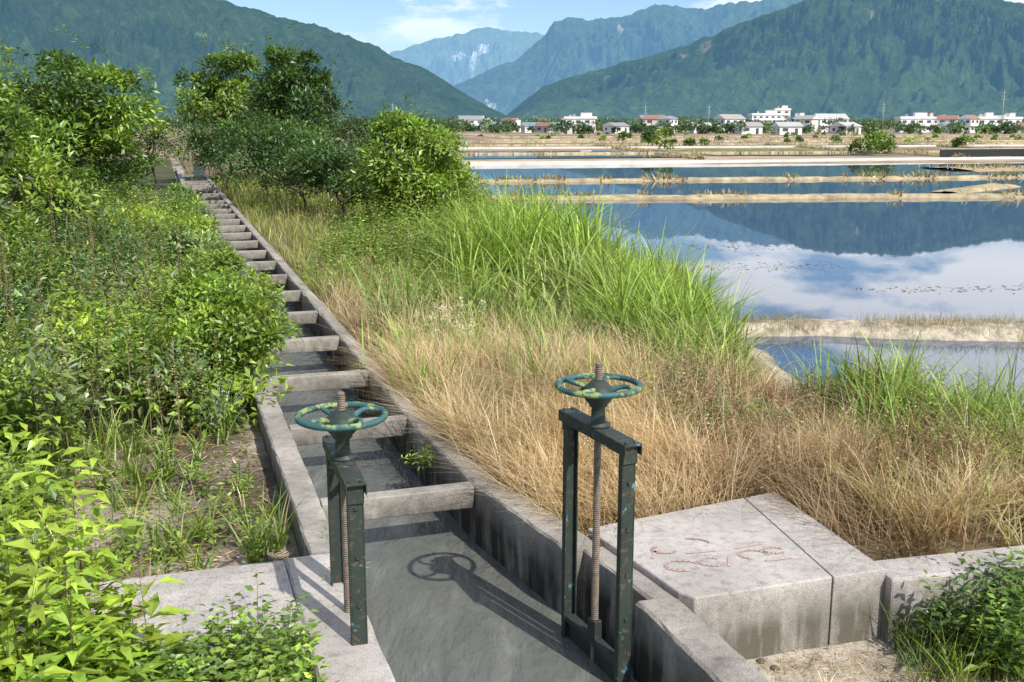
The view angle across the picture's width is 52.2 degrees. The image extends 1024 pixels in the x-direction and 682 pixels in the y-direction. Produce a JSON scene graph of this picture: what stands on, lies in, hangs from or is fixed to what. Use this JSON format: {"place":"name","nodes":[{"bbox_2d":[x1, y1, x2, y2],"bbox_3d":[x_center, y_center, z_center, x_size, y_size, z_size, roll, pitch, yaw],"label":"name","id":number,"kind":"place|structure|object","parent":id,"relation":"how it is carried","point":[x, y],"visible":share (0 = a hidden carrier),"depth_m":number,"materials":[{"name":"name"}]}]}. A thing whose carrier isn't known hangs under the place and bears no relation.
{"place":"outdoors","nodes":[
{"label":"outdoors","id":0,"kind":"place"},
{"bbox_2d":[0,0,510,125],"bbox_3d":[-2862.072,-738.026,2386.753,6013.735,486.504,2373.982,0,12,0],"label":"mountain slope","id":1,"kind":"structure","parent":0,"point":[163,38],"depth_m":2043.71,"materials":[{"name":"plant"}]},
{"bbox_2d":[182,174,636,681],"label":"canal water","id":2,"kind":"structure","parent":0,"point":[449,599],"depth_m":7.47,"materials":[{"name":"liquid"}]},
{"bbox_2d":[389,27,543,85],"bbox_3d":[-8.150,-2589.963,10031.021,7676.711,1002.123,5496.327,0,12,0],"label":"mountain peak","id":3,"kind":"structure","parent":0,"point":[455,59],"depth_m":10058.14,"materials":[{"name":"stone"}]},
{"bbox_2d":[175,167,769,681],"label":"irrigation canal","id":4,"kind":"structure","parent":0,"point":[673,639],"depth_m":7.89,"materials":[{"name":"concrete"}]},
{"bbox_2d":[555,362,642,681],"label":"sluice gate","id":5,"kind":"structure","parent":4,"relation":"on","point":[598,392],"depth_m":6.28,"materials":[{"name":"metal"}]},
{"bbox_2d":[0,126,1023,681],"bbox_3d":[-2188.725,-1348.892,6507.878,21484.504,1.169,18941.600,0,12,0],"label":"ground","id":6,"kind":"structure","parent":0,"point":[166,176],"depth_m":9.67,"materials":[{"name":"soil"}]},
{"bbox_2d":[0,69,49,189],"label":"broadleaf tree","id":7,"kind":"object","parent":6,"relation":"on","point":[36,119],"visible":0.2,"depth_m":23.01,"materials":[{"name":"green plant"}]},
{"bbox_2d":[0,58,59,187],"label":"broadleaf tree","id":8,"kind":"object","parent":6,"relation":"on","point":[51,95],"depth_m":36.83,"materials":[{"name":"green plant"}]},
{"bbox_2d":[0,165,62,288],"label":"round shrub","id":9,"kind":"object","parent":6,"relation":"on","point":[22,220],"visible":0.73,"depth_m":15.98,"materials":[{"name":"green plant"}]},
{"bbox_2d":[0,38,63,177],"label":"broadleaf tree","id":10,"kind":"object","parent":6,"relation":"on","point":[8,51],"visible":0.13,"depth_m":29.11,"materials":[{"name":"green plant"}]},
{"bbox_2d":[0,395,82,565],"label":"broadleaf weeds","id":11,"kind":"object","parent":6,"relation":"on","point":[7,512],"visible":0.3,"depth_m":8.61,"materials":[{"name":"green plant"}]},
{"bbox_2d":[0,44,124,251],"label":"broadleaf tree","id":12,"kind":"object","parent":6,"relation":"on","point":[10,119],"visible":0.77,"depth_m":19.03,"materials":[{"name":"green plant"}]},
{"bbox_2d":[0,137,124,253],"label":"round shrub","id":13,"kind":"object","parent":6,"relation":"on","point":[80,173],"visible":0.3,"depth_m":21.39,"materials":[{"name":"green plant"}]},
{"bbox_2d":[49,141,108,197],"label":"dark shrub","id":14,"kind":"object","parent":6,"relation":"on","point":[84,183],"visible":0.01,"depth_m":31.14,"materials":[{"name":"green plant"}]},
{"bbox_2d":[0,23,169,197],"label":"broadleaf tree","id":15,"kind":"object","parent":6,"relation":"on","point":[90,111],"visible":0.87,"depth_m":26.85,"materials":[{"name":"green plant"}]},
{"bbox_2d":[22,75,147,159],"bbox_3d":[-19.990,-9.342,47.337,6.563,5.474,7.112,-6,13,-28],"label":"broadleaf tree","id":16,"kind":"object","parent":6,"relation":"on","point":[111,120],"visible":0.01,"depth_m":46.71,"materials":[{"name":"green plant"}]},
{"bbox_2d":[0,397,210,681],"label":"longan shrub","id":17,"kind":"object","parent":6,"relation":"on","point":[63,616],"visible":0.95,"depth_m":4.93,"materials":[{"name":"green plant"}]},
{"bbox_2d":[81,139,139,206],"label":"dark shrub","id":18,"kind":"object","parent":6,"relation":"on","point":[102,156],"visible":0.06,"depth_m":35.15,"materials":[{"name":"green plant"}]},
{"bbox_2d":[0,174,226,469],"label":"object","id":19,"kind":"object","parent":6,"relation":"on","point":[92,277],"visible":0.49,"depth_m":10.98,"materials":[{"name":"plant"}]},
{"bbox_2d":[0,161,268,483],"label":"roadside weeds","id":20,"kind":"object","parent":6,"relation":"on","point":[101,360],"visible":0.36,"depth_m":11.65,"materials":[{"name":"green plant"}]},
{"bbox_2d":[0,171,294,588],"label":"weed thicket","id":21,"kind":"object","parent":6,"relation":"on","point":[202,222],"visible":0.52,"depth_m":11.19,"materials":[{"name":"green plant"}]},
{"bbox_2d":[17,425,293,631],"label":"dry litter","id":22,"kind":"object","parent":6,"relation":"on","point":[190,493],"visible":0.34,"depth_m":8.53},
{"bbox_2d":[118,97,192,189],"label":"dark shrub","id":23,"kind":"object","parent":6,"relation":"on","point":[152,134],"visible":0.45,"depth_m":48.73,"materials":[{"name":"green plant"}]},
{"bbox_2d":[4,560,310,671],"bbox_3d":[-2.205,1.911,6.052,1.922,0.596,1.297,-4,12,-17],"label":"concrete apron","id":24,"kind":"object","parent":6,"relation":"on","point":[207,587],"visible":0.33,"depth_m":6.36,"materials":[{"name":"concrete"}]},
{"bbox_2d":[1,394,319,585],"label":"sparse weeds","id":25,"kind":"object","parent":6,"relation":"on","point":[254,546],"visible":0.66,"depth_m":8.38,"materials":[{"name":"green plant"}]},
{"bbox_2d":[0,572,340,681],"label":"mint weeds","id":26,"kind":"object","parent":6,"relation":"on","point":[229,663],"visible":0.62,"depth_m":5.32,"materials":[{"name":"green plant"}]},
{"bbox_2d":[193,163,204,176],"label":"canal marker block","id":27,"kind":"structure","parent":6,"relation":"on","point":[197,174],"depth_m":58.99,"materials":[{"name":"concrete"}]},
{"bbox_2d":[151,223,249,279],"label":"canal bush","id":28,"kind":"object","parent":6,"relation":"on","point":[185,240],"visible":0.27,"depth_m":18.68,"materials":[{"name":"green plant"}]},
{"bbox_2d":[160,235,251,308],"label":"canal bush","id":29,"kind":"object","parent":6,"relation":"on","point":[222,260],"visible":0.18,"depth_m":15.23,"materials":[{"name":"green plant"}]},
{"bbox_2d":[164,105,263,193],"bbox_3d":[-12.234,-7.879,43.496,3.418,3.785,4.720,7,14,31],"label":"dark shrub","id":30,"kind":"object","parent":6,"relation":"on","point":[209,148],"visible":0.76,"depth_m":42.63,"materials":[{"name":"green plant"}]},
{"bbox_2d":[137,256,291,363],"bbox_3d":[-3.655,-0.301,13.098,1.808,1.672,1.774,0,12,0],"label":"canal bush","id":31,"kind":"object","parent":6,"relation":"on","point":[202,282],"visible":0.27,"depth_m":12.75,"materials":[{"name":"green plant"}]},
{"bbox_2d":[168,37,275,178],"bbox_3d":[-14.413,-11.837,53.697,6.259,7.428,7.488,0,12,0],"label":"broadleaf tree","id":32,"kind":"object","parent":6,"relation":"on","point":[217,88],"visible":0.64,"depth_m":52.61,"materials":[{"name":"green plant"}]},
{"bbox_2d":[192,379,251,432],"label":"silver grass tuft","id":33,"kind":"object","parent":6,"relation":"on","point":[214,414],"visible":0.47,"depth_m":10.56,"materials":[{"name":"green plant"}]},
{"bbox_2d":[153,269,303,400],"bbox_3d":[-3.152,0.030,11.596,1.675,1.642,1.569,0,12,0],"label":"canal bush","id":34,"kind":"object","parent":6,"relation":"on","point":[253,328],"visible":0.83,"depth_m":11.33,"materials":[{"name":"green plant"}]},
{"bbox_2d":[199,94,314,198],"bbox_3d":[-9.450,-7.261,39.688,4.352,4.172,4.848,0,12,0],"label":"dark shrub","id":35,"kind":"object","parent":6,"relation":"on","point":[243,130],"visible":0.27,"depth_m":38.73,"materials":[{"name":"green plant"}]},
{"bbox_2d":[218,99,361,209],"bbox_3d":[-7.391,-6.210,35.332,5.293,3.883,4.556,0,12,0],"label":"dark shrub","id":36,"kind":"object","parent":6,"relation":"on","point":[277,140],"visible":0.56,"depth_m":35.11,"materials":[{"name":"green plant"}]},
{"bbox_2d":[240,21,354,186],"bbox_3d":[-10.147,-10.974,48.893,5.912,7.712,6.493,0,12,0],"label":"broadleaf tree","id":37,"kind":"object","parent":6,"relation":"on","point":[290,81],"visible":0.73,"depth_m":47.82,"materials":[{"name":"green plant"}]},
{"bbox_2d":[279,129,379,217],"bbox_3d":[-5.279,-5.187,32.795,3.725,2.910,4.132,-10,15,-40],"label":"dark shrub","id":38,"kind":"object","parent":6,"relation":"on","point":[329,159],"visible":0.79,"depth_m":32.22,"materials":[{"name":"green plant"}]},
{"bbox_2d":[301,100,376,180],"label":"dark shrub","id":39,"kind":"object","parent":6,"relation":"on","point":[344,127],"visible":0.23,"depth_m":42.51,"materials":[{"name":"green plant"}]},
{"bbox_2d":[294,391,387,645],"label":"sluice gate","id":40,"kind":"structure","parent":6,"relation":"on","point":[346,481],"depth_m":5.81,"materials":[{"name":"metal"}]},
{"bbox_2d":[337,107,399,190],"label":"dark shrub","id":41,"kind":"object","parent":6,"relation":"on","point":[352,147],"visible":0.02,"depth_m":36.63,"materials":[{"name":"green plant"}]},
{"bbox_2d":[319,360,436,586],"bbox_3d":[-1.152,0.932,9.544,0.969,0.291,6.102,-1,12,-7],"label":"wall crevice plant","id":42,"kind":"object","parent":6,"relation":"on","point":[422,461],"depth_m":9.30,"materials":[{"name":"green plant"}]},
{"bbox_2d":[341,92,496,222],"bbox_3d":[-2.638,-5.044,29.595,4.788,3.935,3.867,-6,13,-27],"label":"round shrub","id":43,"kind":"object","parent":6,"relation":"on","point":[402,163],"visible":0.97,"depth_m":29.02,"materials":[{"name":"green plant"}]},
{"bbox_2d":[401,151,472,212],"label":"dark shrub","id":44,"kind":"object","parent":6,"relation":"on","point":[438,167],"visible":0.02,"depth_m":33.76,"materials":[{"name":"green plant"}]},
{"bbox_2d":[411,297,485,369],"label":"white umbel flowers","id":45,"kind":"object","parent":6,"relation":"on","point":[459,315],"visible":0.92,"depth_m":12.58,"materials":[{"name":"white flower petals"},{"name":"green stems"}]},
{"bbox_2d":[457,116,482,125],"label":"village house","id":46,"kind":"structure","parent":6,"relation":"on","point":[475,120],"depth_m":544.82,"materials":[{"name":"white concrete"}]},
{"bbox_2d":[510,119,520,131],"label":"village house","id":47,"kind":"structure","parent":6,"relation":"on","point":[518,121],"depth_m":480.43,"materials":[{"name":"paint"}]},
{"bbox_2d":[65,439,993,681],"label":"loose stones","id":48,"kind":"object","parent":6,"relation":"on","point":[772,667],"visible":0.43,"depth_m":7.47,"materials":[{"name":"stone"}]},
{"bbox_2d":[520,122,539,132],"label":"village house","id":49,"kind":"structure","parent":6,"relation":"on","point":[524,125],"depth_m":447.55,"materials":[{"name":"white concrete"}]},
{"bbox_2d":[535,122,550,132],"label":"village house","id":50,"kind":"structure","parent":6,"relation":"on","point":[541,127],"depth_m":444.49,"materials":[{"name":"white concrete"}]},
{"bbox_2d":[550,122,574,133],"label":"village house","id":51,"kind":"structure","parent":6,"relation":"on","point":[570,131],"depth_m":398.34,"materials":[{"name":"white concrete"}]},
{"bbox_2d":[564,112,596,132],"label":"village house","id":52,"kind":"structure","parent":6,"relation":"on","point":[586,117],"depth_m":456.53,"materials":[{"name":"paint"}]},
{"bbox_2d":[140,111,1023,153],"bbox_3d":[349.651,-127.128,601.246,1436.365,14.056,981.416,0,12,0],"label":"distant trees","id":53,"kind":"object","parent":6,"relation":"on","point":[874,133],"visible":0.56,"depth_m":393.54,"materials":[{"name":"green plant"}]},
{"bbox_2d":[603,122,629,132],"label":"village house","id":54,"kind":"structure","parent":6,"relation":"on","point":[624,127],"depth_m":419.26,"materials":[{"name":"white concrete"}]},
{"bbox_2d":[211,170,1022,487],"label":"green grass","id":55,"kind":"structure","parent":6,"relation":"on","point":[279,204],"depth_m":26.57,"materials":[{"name":"plant"}]},
{"bbox_2d":[246,201,1023,560],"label":"dry grass","id":56,"kind":"structure","parent":6,"relation":"on","point":[694,491],"depth_m":8.76,"materials":[{"name":"plant"}]},
{"bbox_2d":[585,143,704,159],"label":"field bund","id":57,"kind":"structure","parent":6,"relation":"on","point":[673,154],"depth_m":127.84,"materials":[{"name":"beige soil"}]},
{"bbox_2d":[643,115,664,132],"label":"village house","id":58,"kind":"structure","parent":6,"relation":"on","point":[649,119],"depth_m":457.34,"materials":[{"name":"paint"}]},
{"bbox_2d":[291,175,1023,531],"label":"green forbs","id":59,"kind":"object","parent":6,"relation":"on","point":[399,227],"visible":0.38,"depth_m":17.90,"materials":[{"name":"green plant"}]},
{"bbox_2d":[302,299,1023,553],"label":"straw tufts","id":60,"kind":"object","parent":6,"relation":"on","point":[965,505],"visible":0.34,"depth_m":8.52,"materials":[{"name":"beige plant"}]},
{"bbox_2d":[311,170,1023,487],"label":"reed grass","id":61,"kind":"structure","parent":6,"relation":"on","point":[513,243],"depth_m":14.03,"materials":[{"name":"plant"}]},
{"bbox_2d":[656,116,678,132],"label":"village house","id":62,"kind":"structure","parent":6,"relation":"on","point":[672,119],"depth_m":444.25,"materials":[{"name":"paint"}]},
{"bbox_2d":[363,300,1023,512],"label":"dead forbs","id":63,"kind":"object","parent":6,"relation":"on","point":[843,424],"visible":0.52,"depth_m":8.64,"materials":[{"name":"brown plant"}]},
{"bbox_2d":[455,150,939,154],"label":"field bund","id":64,"kind":"structure","parent":6,"relation":"on","point":[931,151],"depth_m":130.43,"materials":[{"name":"concrete"}]},
{"bbox_2d":[689,122,711,132],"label":"village house","id":65,"kind":"structure","parent":6,"relation":"on","point":[694,131],"depth_m":419.57,"materials":[{"name":"white concrete"}]},
{"bbox_2d":[588,498,831,659],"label":"slab top","id":66,"kind":"structure","parent":6,"relation":"on","point":[758,605],"depth_m":6.63,"materials":[{"name":"concrete"}]},
{"bbox_2d":[650,538,791,570],"bbox_3d":[1.353,1.399,6.969,0.919,0.001,0.505,-3,12,-16],"label":"painted marking","id":67,"kind":"object","parent":66,"relation":"on","point":[655,551],"visible":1,"depth_m":6.91,"materials":[{"name":"red paint"}]},
{"bbox_2d":[713,114,745,132],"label":"village house","id":68,"kind":"structure","parent":6,"relation":"on","point":[725,118],"depth_m":456.83,"materials":[{"name":"paint"}]},
{"bbox_2d":[460,142,1023,145],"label":"field bund","id":69,"kind":"structure","parent":6,"relation":"on","point":[712,144],"depth_m":185.59,"materials":[{"name":"beige soil"}]},
{"bbox_2d":[469,140,1023,142],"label":"field bund","id":70,"kind":"structure","parent":6,"relation":"on","point":[696,141],"depth_m":212.53,"materials":[{"name":"beige soil"}]},
{"bbox_2d":[474,174,1023,181],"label":"earth bund","id":71,"kind":"structure","parent":6,"relation":"on","point":[746,178],"depth_m":72.16,"materials":[{"name":"beige soil"}]},
{"bbox_2d":[734,122,763,133],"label":"village house","id":72,"kind":"structure","parent":6,"relation":"on","point":[754,127],"depth_m":388.45,"materials":[{"name":"white concrete"}]},
{"bbox_2d":[486,192,1023,199],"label":"earth bund","id":73,"kind":"structure","parent":6,"relation":"on","point":[812,196],"depth_m":54.14,"materials":[{"name":"beige soil"}]},
{"bbox_2d":[491,138,1023,140],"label":"field bund","id":74,"kind":"structure","parent":6,"relation":"on","point":[714,139],"depth_m":242.99,"materials":[{"name":"beige soil"}]},
{"bbox_2d":[496,136,1022,137],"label":"field bund","id":75,"kind":"structure","parent":6,"relation":"on","point":[724,136],"depth_m":293.56,"materials":[{"name":"beige soil"}]},
{"bbox_2d":[748,110,782,121],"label":"village house","id":76,"kind":"structure","parent":6,"relation":"on","point":[770,115],"depth_m":622.01,"materials":[{"name":"paint"}]},
{"bbox_2d":[773,105,790,120],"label":"village house","id":77,"kind":"structure","parent":6,"relation":"on","point":[785,110],"depth_m":631.12,"materials":[{"name":"paint"}]},
{"bbox_2d":[772,122,802,134],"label":"village house","id":78,"kind":"structure","parent":6,"relation":"on","point":[781,128],"depth_m":368.82,"materials":[{"name":"white concrete"}]},
{"bbox_2d":[785,113,803,121],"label":"village house","id":79,"kind":"structure","parent":6,"relation":"on","point":[788,118],"depth_m":488.63,"materials":[{"name":"paint"}]},
{"bbox_2d":[793,115,819,131],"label":"village house","id":80,"kind":"structure","parent":6,"relation":"on","point":[808,119],"depth_m":462.10,"materials":[{"name":"paint"}]},
{"bbox_2d":[745,492,885,645],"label":"culvert slab","id":81,"kind":"structure","parent":6,"relation":"on","point":[858,578],"depth_m":6.75,"materials":[{"name":"concrete"}]},
{"bbox_2d":[814,114,849,131],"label":"village house","id":82,"kind":"structure","parent":6,"relation":"on","point":[827,118],"depth_m":485.43,"materials":[{"name":"paint"}]},
{"bbox_2d":[829,122,861,133],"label":"village house","id":83,"kind":"structure","parent":6,"relation":"on","point":[833,128],"depth_m":389.76,"materials":[{"name":"white concrete"}]},
{"bbox_2d":[738,141,964,156],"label":"field bund","id":84,"kind":"structure","parent":6,"relation":"on","point":[918,154],"depth_m":134.11,"materials":[{"name":"beige soil"}]},
{"bbox_2d":[726,318,1023,341],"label":"earth bund","id":85,"kind":"structure","parent":6,"relation":"on","point":[847,328],"depth_m":19.03,"materials":[{"name":"soil"}]},
{"bbox_2d":[749,638,1023,681],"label":"dry straw litter","id":86,"kind":"object","parent":6,"relation":"on","point":[851,655],"visible":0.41,"depth_m":6.36,"materials":[{"name":"beige plant"}]},
{"bbox_2d":[894,112,934,132],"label":"village house","id":87,"kind":"structure","parent":6,"relation":"on","point":[923,118],"depth_m":456.12,"materials":[{"name":"paint"}]},
{"bbox_2d":[859,141,1002,148],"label":"field bund","id":88,"kind":"structure","parent":6,"relation":"on","point":[976,147],"depth_m":168.64,"materials":[{"name":"beige soil"}]},
{"bbox_2d":[927,112,937,130],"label":"village house","id":89,"kind":"structure","parent":6,"relation":"on","point":[935,120],"depth_m":474.12,"materials":[{"name":"paint"}]},
{"bbox_2d":[872,533,1023,681],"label":"wall foot weeds","id":90,"kind":"object","parent":6,"relation":"on","point":[979,646],"depth_m":6.39,"materials":[{"name":"green plant"}]},
{"bbox_2d":[937,115,958,123],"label":"village house","id":91,"kind":"structure","parent":6,"relation":"on","point":[947,118],"depth_m":460.54,"materials":[{"name":"red tile"}]},
{"bbox_2d":[875,545,1023,644],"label":"retaining wall","id":92,"kind":"structure","parent":6,"relation":"on","point":[903,576],"depth_m":6.75,"materials":[{"name":"concrete"}]},
{"bbox_2d":[936,122,964,132],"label":"village house","id":93,"kind":"structure","parent":6,"relation":"on","point":[943,124],"depth_m":438.42,"materials":[{"name":"white concrete"}]},
{"bbox_2d":[958,115,980,132],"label":"village house","id":94,"kind":"structure","parent":6,"relation":"on","point":[972,122],"depth_m":441.75,"materials":[{"name":"paint"}]},
{"bbox_2d":[921,165,1023,170],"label":"earth bund","id":95,"kind":"structure","parent":6,"relation":"on","point":[1010,168],"depth_m":87.72,"materials":[{"name":"beige soil"}]},
{"bbox_2d":[930,183,1020,192],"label":"earth bund","id":96,"kind":"structure","parent":6,"relation":"on","point":[981,187],"depth_m":61.55,"materials":[{"name":"beige soil"}]},
{"bbox_2d":[939,148,1023,156],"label":"field retaining wall","id":97,"kind":"structure","parent":6,"relation":"on","point":[999,152],"depth_m":118.66,"materials":[{"name":"concrete"}]},
{"bbox_2d":[979,112,997,125],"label":"village house","id":98,"kind":"structure","parent":6,"relation":"on","point":[987,117],"depth_m":463.13,"materials":[{"name":"paint"}]},
{"bbox_2d":[993,115,1006,131],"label":"village house","id":99,"kind":"structure","parent":6,"relation":"on","point":[1004,118],"depth_m":463.96,"materials":[{"name":"paint"}]},
{"bbox_2d":[1004,113,1022,128],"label":"village house","id":100,"kind":"structure","parent":6,"relation":"on","point":[1011,117],"depth_m":485.98,"materials":[{"name":"paint"}]},
{"bbox_2d":[227,0,1023,53],"label":"sky","id":101,"kind":"structure","parent":0,"point":[390,25],"materials":[{"name":"blue"}]},
{"bbox_2d":[453,0,802,114],"bbox_3d":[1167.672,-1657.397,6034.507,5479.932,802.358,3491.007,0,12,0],"label":"mountain","id":102,"kind":"structure","parent":0,"point":[567,47],"depth_m":6185.95,"materials":[{"name":"blue"}]},
{"bbox_2d":[450,150,875,158],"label":"flooded paddy","id":103,"kind":"structure","parent":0,"point":[490,156],"depth_m":126.15,"materials":[{"name":"liquid"}]},
{"bbox_2d":[451,144,1023,148],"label":"concrete path","id":104,"kind":"structure","parent":0,"point":[703,146],"depth_m":164.67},
{"bbox_2d":[453,135,1023,392],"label":"bund grass","id":105,"kind":"structure","parent":0,"point":[901,192],"depth_m":70.82,"materials":[{"name":"plant"}]},
{"bbox_2d":[464,156,1023,165],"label":"concrete path","id":106,"kind":"structure","parent":0,"point":[499,163],"depth_m":101.51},
{"bbox_2d":[470,162,1023,402],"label":"pond water","id":107,"kind":"structure","parent":0,"point":[948,246],"depth_m":34.48,"materials":[{"name":"liquid"}]},
{"bbox_2d":[672,242,1023,293],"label":"floating debris","id":108,"kind":"object","parent":107,"relation":"on","point":[837,268],"visible":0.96,"depth_m":27.97,"materials":[{"name":"brown plant"}]},
{"bbox_2d":[507,0,1023,122],"bbox_3d":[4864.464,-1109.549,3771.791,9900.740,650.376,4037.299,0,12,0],"label":"mountain range","id":109,"kind":"structure","parent":0,"point":[865,59],"depth_m":2723.64,"materials":[{"name":"plant"}]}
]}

